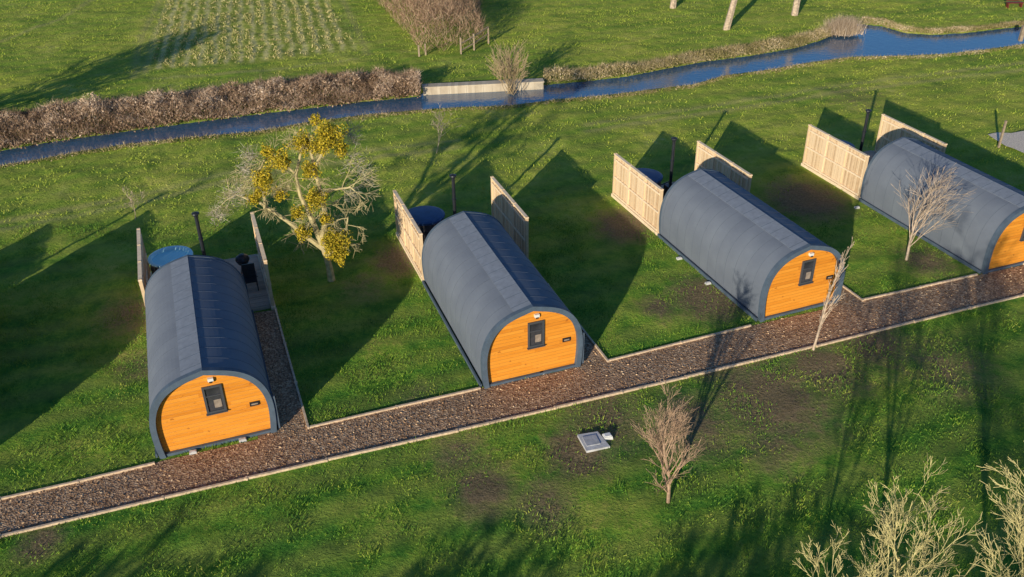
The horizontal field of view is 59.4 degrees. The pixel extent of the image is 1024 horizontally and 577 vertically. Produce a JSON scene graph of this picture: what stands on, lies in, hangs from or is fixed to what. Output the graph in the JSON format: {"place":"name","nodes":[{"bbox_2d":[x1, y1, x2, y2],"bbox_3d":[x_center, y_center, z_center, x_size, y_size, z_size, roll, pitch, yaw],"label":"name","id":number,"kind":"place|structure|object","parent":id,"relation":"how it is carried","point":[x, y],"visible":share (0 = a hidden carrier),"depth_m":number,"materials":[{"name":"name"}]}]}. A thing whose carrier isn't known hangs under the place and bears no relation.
{"place":"outdoors","nodes":[
{"label":"outdoors","id":0,"kind":"place"},
{"bbox_2d":[191,211,205,255],"bbox_3d":[-12.854,-1.710,36.687,0.817,3.090,0.525,-11,33,-17],"label":"hot tub stove flue","id":1,"kind":"object","parent":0,"point":[195,214],"visible":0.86,"depth_m":36.37,"materials":[{"name":"black metal"}]},
{"bbox_2d":[408,206,444,243],"bbox_3d":[-3.880,-2.792,39.996,1.840,1.280,1.840,-11,33,-17],"label":"hot tub","id":2,"kind":"object","parent":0,"point":[427,219],"visible":0.49,"depth_m":39.40,"materials":[{"name":"blue plastic"}]},
{"bbox_2d":[449,174,455,214],"bbox_3d":[-2.723,-3.592,39.563,0.817,3.090,0.525,-11,33,-17],"label":"hot tub stove flue","id":3,"kind":"object","parent":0,"point":[452,176],"visible":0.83,"depth_m":39.23,"materials":[{"name":"black metal"}]},
{"bbox_2d":[0,0,1023,576],"bbox_3d":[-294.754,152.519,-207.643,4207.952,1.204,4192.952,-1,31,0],"label":"ground","id":4,"kind":"structure","parent":0,"point":[638,526],"depth_m":35.52,"materials":[{"name":"green plant"}]},
{"bbox_2d":[0,462,154,500],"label":"timber edging","id":5,"kind":"object","parent":4,"relation":"on","point":[77,481],"visible":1,"depth_m":27.32,"materials":[{"name":"beige wood"}]},
{"bbox_2d":[122,187,146,220],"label":"bare sapling","id":6,"kind":"object","parent":4,"relation":"on","point":[132,199],"visible":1,"depth_m":42.10,"materials":[{"name":"brown plant"}]},
{"bbox_2d":[137,228,151,303],"bbox_3d":[-14.558,-0.422,35.693,0.180,2.305,4.580,-11,33,-17],"label":"wooden fence","id":7,"kind":"object","parent":4,"relation":"on","point":[144,273],"visible":0.58,"depth_m":35.48,"materials":[{"name":"beige wood"}]},
{"bbox_2d":[189,449,196,454],"bbox_3d":[-10.091,5.168,28.421,0.240,0.100,0.140,-10,32,-15],"label":"paving stone","id":8,"kind":"object","parent":4,"relation":"on","point":[191,452],"visible":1,"depth_m":28.38,"materials":[{"name":"concrete"}]},
{"bbox_2d":[0,65,422,150],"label":"riverbank bramble","id":9,"kind":"object","parent":4,"relation":"on","point":[403,82],"visible":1,"depth_m":54.86,"materials":[{"name":"brown plant"}]},
{"bbox_2d":[144,255,279,458],"bbox_3d":[-10.714,1.881,31.101,3.875,2.970,7.780,-11,33,-17],"label":"glamping pod","id":10,"kind":"object","parent":4,"relation":"on","point":[208,383],"visible":1,"depth_m":28.79,"materials":[{"name":"metal"}]},
{"bbox_2d":[201,383,227,415],"bbox_3d":[-9.275,3.463,27.990,0.660,1.058,0.110,-11,33,-17],"label":"front window","id":11,"kind":"structure","parent":10,"relation":"in","point":[213,396],"depth_m":28.01,"materials":[{"name":"grey glass"}]},
{"bbox_2d":[239,437,246,442],"bbox_3d":[-8.664,4.857,28.902,0.240,0.100,0.140,-10,32,-15],"label":"paving stone","id":12,"kind":"object","parent":4,"relation":"on","point":[243,439],"visible":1,"depth_m":28.86,"materials":[{"name":"concrete"}]},
{"bbox_2d":[224,254,270,311],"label":"timber deck","id":13,"kind":"structure","parent":4,"relation":"on","point":[259,300],"depth_m":36.73,"materials":[{"name":"grey wood"}]},
{"bbox_2d":[147,246,192,273],"bbox_3d":[-14.010,-0.854,37.150,1.800,1.155,1.800,-11,33,-17],"label":"hot tub","id":14,"kind":"object","parent":13,"relation":"on","point":[158,259],"visible":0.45,"depth_m":37.06,"materials":[{"name":"teal liquid"}]},
{"bbox_2d":[235,253,248,274],"bbox_3d":[-11.142,-0.950,37.337,0.604,1.084,0.571,-11,33,-17],"label":"kettle barbecue","id":15,"kind":"object","parent":13,"relation":"on","point":[241,259],"visible":0.83,"depth_m":37.00,"materials":[{"name":"black metal"}]},
{"bbox_2d":[241,263,258,290],"bbox_3d":[-10.641,-0.440,36.530,0.570,1.025,0.561,-11,33,-17],"label":"garden chair","id":16,"kind":"object","parent":13,"relation":"on","point":[249,274],"visible":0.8,"depth_m":36.54,"materials":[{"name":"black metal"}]},
{"bbox_2d":[151,0,353,66],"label":"crop weeds","id":17,"kind":"object","parent":4,"relation":"on","point":[225,16],"visible":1,"depth_m":70.68,"materials":[{"name":"green plant"}]},
{"bbox_2d":[250,212,275,309],"bbox_3d":[-10.263,-1.208,36.942,0.180,2.255,4.600,-11,33,-17],"label":"wooden fence","id":18,"kind":"object","parent":4,"relation":"on","point":[262,258],"visible":0.99,"depth_m":35.97,"materials":[{"name":"beige wood"}]},
{"bbox_2d":[254,310,306,444],"bbox_3d":[-8.736,2.889,32.222,1.596,0.001,8.200,-11,33,-17],"label":"bark chip strip","id":19,"kind":"object","parent":4,"relation":"on","point":[282,368],"visible":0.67,"depth_m":31.73,"materials":[{"name":"brown wood"}]},
{"bbox_2d":[205,112,382,281],"bbox_3d":[-8.673,-3.522,35.652,7.357,7.594,3.588,-1,31,0],"label":"mistletoe tree","id":20,"kind":"object","parent":4,"relation":"on","point":[333,246],"visible":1,"depth_m":35.02,"materials":[{"name":"yellow plant"}]},
{"bbox_2d":[274,308,480,428],"bbox_3d":[-5.263,2.146,33.336,5.985,0.102,7.882,-12,33,-17],"label":"timber edging","id":21,"kind":"object","parent":4,"relation":"on","point":[380,410],"visible":1,"depth_m":30.46,"materials":[{"name":"beige wood"}]},
{"bbox_2d":[393,190,424,281],"bbox_3d":[-4.430,-2.306,38.573,0.180,2.305,4.580,-11,33,-17],"label":"wooden fence","id":22,"kind":"object","parent":4,"relation":"on","point":[409,234],"visible":0.99,"depth_m":38.37,"materials":[{"name":"beige wood"}]},
{"bbox_2d":[377,0,487,50],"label":"thorn thicket","id":23,"kind":"object","parent":4,"relation":"on","point":[437,5],"visible":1,"depth_m":67.34,"materials":[{"name":"brown plant"}]},
{"bbox_2d":[431,105,464,152],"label":"bare sapling","id":24,"kind":"object","parent":4,"relation":"on","point":[441,127],"visible":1,"depth_m":48.38,"materials":[{"name":"brown plant"}]},
{"bbox_2d":[460,27,488,53],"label":"field rail fence","id":25,"kind":"object","parent":4,"relation":"on","point":[474,41],"visible":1,"depth_m":65.43,"materials":[{"name":"beige wood"}]},
{"bbox_2d":[422,78,543,94],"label":"river revetment","id":26,"kind":"object","parent":4,"relation":"on","point":[474,87],"visible":0.72,"depth_m":58.12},
{"bbox_2d":[422,211,584,388],"bbox_3d":[-0.599,0.001,33.972,3.875,2.970,7.780,-11,33,-17],"label":"glamping pod","id":27,"kind":"object","parent":4,"relation":"on","point":[509,315],"visible":1,"depth_m":31.78,"materials":[{"name":"metal"}]},
{"bbox_2d":[527,319,545,349],"bbox_3d":[0.832,1.585,30.859,0.660,1.058,0.110,-11,33,-17],"label":"front window","id":28,"kind":"structure","parent":27,"relation":"in","point":[536,329],"depth_m":30.88,"materials":[{"name":"grey glass"}]},
{"bbox_2d":[486,39,531,95],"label":"riverside shrub","id":29,"kind":"object","parent":4,"relation":"on","point":[508,66],"visible":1,"depth_m":56.84,"materials":[{"name":"brown plant"}]},
{"bbox_2d":[490,176,528,258],"bbox_3d":[-0.132,-3.088,39.812,0.180,2.255,4.600,-11,33,-17],"label":"wooden fence","id":30,"kind":"object","parent":4,"relation":"on","point":[515,220],"visible":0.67,"depth_m":39.46,"materials":[{"name":"beige wood"}]},
{"bbox_2d":[0,0,1023,224],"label":"meadow grass","id":31,"kind":"structure","parent":4,"relation":"on","point":[996,109],"depth_m":57.76,"materials":[{"name":"green plant"}]},
{"bbox_2d":[0,293,1023,538],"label":"timber edging","id":32,"kind":"object","parent":4,"relation":"on","point":[326,459],"visible":0.99,"depth_m":29.24,"materials":[{"name":"brown wood"}]},
{"bbox_2d":[0,44,1023,167],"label":"riverbank dry grass","id":33,"kind":"structure","parent":4,"relation":"on","point":[479,107],"depth_m":55.29,"materials":[{"name":"beige plant"}]},
{"bbox_2d":[564,331,606,377],"bbox_3d":[1.257,0.808,35.430,1.639,0.001,9.029,-11,33,-17],"label":"bark chip strip","id":34,"kind":"object","parent":4,"relation":"on","point":[589,353],"visible":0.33,"depth_m":32.48,"materials":[{"name":"brown wood"}]},
{"bbox_2d":[577,431,609,452],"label":"manhole slab","id":35,"kind":"structure","parent":4,"relation":"on","point":[592,441],"depth_m":28.51,"materials":[{"name":"concrete"}]},
{"bbox_2d":[602,432,612,440],"bbox_3d":[3.058,4.733,28.780,0.300,0.150,0.260,-10,32,-15],"label":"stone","id":36,"kind":"object","parent":4,"relation":"on","point":[607,436],"visible":1,"depth_m":28.70,"materials":[{"name":"white stone"}]},
{"bbox_2d":[611,153,663,234],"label":"wooden fence","id":37,"kind":"object","parent":4,"relation":"on","point":[627,188],"visible":1,"depth_m":41.74,"materials":[{"name":"beige wood"}]},
{"bbox_2d":[530,261,750,361],"bbox_3d":[4.706,-0.037,36.713,6.099,0.100,8.690,-12,33,-18],"label":"timber edging","id":38,"kind":"object","parent":4,"relation":"on","point":[655,348],"visible":0.51,"depth_m":33.27,"materials":[{"name":"beige wood"}]},
{"bbox_2d":[617,181,675,219],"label":"timber deck","id":39,"kind":"structure","parent":4,"relation":"on","point":[662,186],"depth_m":44.30,"materials":[{"name":"brown wood"}]},
{"bbox_2d":[631,168,662,202],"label":"hot tub","id":40,"kind":"object","parent":39,"relation":"on","point":[655,176],"visible":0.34,"depth_m":42.92,"materials":[{"name":"blue plastic"}]},
{"bbox_2d":[631,377,703,503],"bbox_3d":[4.329,4.422,25.210,2.035,4.453,2.230,-1,31,0],"label":"bare tree","id":41,"kind":"object","parent":4,"relation":"on","point":[672,432],"visible":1,"depth_m":25.00,"materials":[{"name":"brown plant"}]},
{"bbox_2d":[670,0,676,8],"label":"bare tree","id":42,"kind":"object","parent":4,"relation":"on","point":[672,4],"visible":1,"depth_m":75.10,"materials":[{"name":"beige plant"}]},
{"bbox_2d":[543,19,836,84],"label":"riverbank dry grass","id":43,"kind":"structure","parent":4,"relation":"on","point":[816,34],"depth_m":62.73,"materials":[{"name":"beige plant"}]},
{"bbox_2d":[694,140,752,191],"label":"wooden fence","id":44,"kind":"object","parent":4,"relation":"on","point":[743,176],"visible":0.49,"depth_m":42.92,"materials":[{"name":"beige wood"}]},
{"bbox_2d":[723,0,736,29],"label":"bare tree","id":45,"kind":"object","parent":4,"relation":"on","point":[729,16],"visible":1,"depth_m":68.92,"materials":[{"name":"beige plant"}]},
{"bbox_2d":[657,168,845,321],"bbox_3d":[9.755,-2.188,37.350,3.875,2.970,7.780,-12,33,-18],"label":"glamping pod","id":46,"kind":"object","parent":4,"relation":"on","point":[755,258],"visible":1,"depth_m":35.45,"materials":[{"name":"metal"}]},
{"bbox_2d":[798,258,815,285],"bbox_3d":[11.275,-0.624,34.269,0.660,1.058,0.110,-12,33,-18],"label":"front window","id":47,"kind":"structure","parent":46,"relation":"in","point":[808,266],"depth_m":34.29,"materials":[{"name":"grey glass"}]},
{"bbox_2d":[791,0,799,15],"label":"bare tree","id":48,"kind":"object","parent":4,"relation":"on","point":[795,7],"visible":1,"depth_m":72.43,"materials":[{"name":"beige plant"}]},
{"bbox_2d":[812,237,853,350],"bbox_3d":[11.437,0.249,32.008,0.799,4.396,0.936,8,32,14],"label":"bare sapling","id":49,"kind":"object","parent":4,"relation":"on","point":[822,317],"visible":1,"depth_m":31.84,"materials":[{"name":"beige plant"}]},
{"bbox_2d":[801,124,869,199],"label":"wooden fence","id":50,"kind":"object","parent":4,"relation":"on","point":[814,164],"visible":1,"depth_m":44.67,"materials":[{"name":"beige wood"}]},
{"bbox_2d":[817,14,869,38],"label":"reed clump","id":51,"kind":"object","parent":4,"relation":"on","point":[840,26],"visible":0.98,"depth_m":67.80,"materials":[{"name":"beige plant"}]},
{"bbox_2d":[827,287,859,311],"bbox_3d":[11.611,-1.356,38.765,1.609,0.001,8.832,-12,33,-18],"label":"bark chip strip","id":52,"kind":"object","parent":4,"relation":"on","point":[844,303],"visible":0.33,"depth_m":35.63,"materials":[{"name":"brown wood"}]},
{"bbox_2d":[794,522,893,576],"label":"bare tree","id":53,"kind":"object","parent":4,"relation":"on","point":[867,572],"visible":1,"depth_m":18.74,"materials":[{"name":"beige plant"}]},
{"bbox_2d":[830,150,875,187],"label":"timber deck","id":54,"kind":"structure","parent":4,"relation":"on","point":[871,153],"depth_m":47.92,"materials":[{"name":"grey wood"}]},
{"bbox_2d":[818,139,854,171],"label":"hot tub","id":55,"kind":"object","parent":54,"relation":"on","point":[849,143],"visible":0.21,"depth_m":45.91,"materials":[{"name":"blue metal"}]},
{"bbox_2d":[842,273,977,301],"bbox_3d":[13.627,-1.116,38.284,10.592,0.103,4.755,20,37,30],"label":"timber edging","id":56,"kind":"object","parent":4,"relation":"on","point":[904,290],"visible":0.44,"depth_m":36.34,"materials":[{"name":"beige wood"}]},
{"bbox_2d":[874,114,947,152],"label":"wooden fence","id":57,"kind":"object","parent":4,"relation":"on","point":[901,128],"visible":0.45,"depth_m":46.45,"materials":[{"name":"beige wood"}]},
{"bbox_2d":[838,453,1023,576],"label":"bare tree","id":58,"kind":"object","parent":4,"relation":"on","point":[889,539],"visible":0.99,"depth_m":18.78,"materials":[{"name":"beige plant"}]},
{"bbox_2d":[896,162,974,259],"bbox_3d":[17.600,-3.230,37.547,3.005,4.469,3.022,-1,31,0],"label":"bare tree","id":59,"kind":"object","parent":4,"relation":"on","point":[930,200],"visible":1,"depth_m":37.48,"materials":[{"name":"brown plant"}]},
{"bbox_2d":[858,137,1023,273],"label":"glamping pod","id":60,"kind":"object","parent":4,"relation":"on","point":[985,235],"visible":0.93,"depth_m":38.76,"materials":[{"name":"metal"}]},
{"bbox_2d":[1019,228,1023,241],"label":"front window","id":61,"kind":"structure","parent":60,"relation":"in","point":[1022,235],"depth_m":37.20,"materials":[{"name":"grey glass"}]},
{"bbox_2d":[970,457,1023,576],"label":"bare tree","id":62,"kind":"object","parent":4,"relation":"on","point":[1019,529],"visible":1,"depth_m":18.60,"materials":[{"name":"plant"}]},
{"bbox_2d":[997,120,1007,147],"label":"wooden post","id":63,"kind":"object","parent":4,"relation":"on","point":[1002,133],"visible":1,"depth_m":48.48,"materials":[{"name":"brown wood"}]},
{"bbox_2d":[988,131,1023,152],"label":"gravel patch","id":64,"kind":"object","parent":4,"relation":"on","point":[1014,140],"visible":1,"depth_m":49.66,"materials":[{"name":"grey gravel"}]},
{"bbox_2d":[1006,0,1023,7],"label":"park bench","id":65,"kind":"object","parent":4,"relation":"on","point":[1020,4],"visible":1,"depth_m":74.09,"materials":[{"name":"red paint"}]},
{"bbox_2d":[1018,25,1023,40],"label":"wooden post","id":66,"kind":"object","parent":4,"relation":"on","point":[1021,36],"visible":1,"depth_m":65.78,"materials":[{"name":"beige wood"}]},
{"bbox_2d":[0,265,1023,533],"bbox_3d":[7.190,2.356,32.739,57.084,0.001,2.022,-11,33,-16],"label":"bark chip path","id":67,"kind":"structure","parent":0,"point":[312,449],"depth_m":30.39,"materials":[{"name":"brown wood"}]},
{"bbox_2d":[0,24,1023,164],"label":"river","id":68,"kind":"structure","parent":0,"point":[878,40],"depth_m":58.78,"materials":[{"name":"blue liquid"}]},
{"bbox_2d":[661,137,677,195],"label":"hot tub stove flue","id":69,"kind":"object","parent":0,"point":[667,186],"visible":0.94,"depth_m":42.96,"materials":[{"name":"black metal"}]},
{"bbox_2d":[854,109,871,167],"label":"hot tub stove flue","id":70,"kind":"object","parent":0,"point":[868,111],"visible":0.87,"depth_m":45.57,"materials":[{"name":"black metal"}]},
{"bbox_2d":[859,16,1023,33],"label":"riverbank dry grass","id":71,"kind":"structure","parent":0,"point":[956,28],"depth_m":69.14,"materials":[{"name":"beige plant"}]}
]}

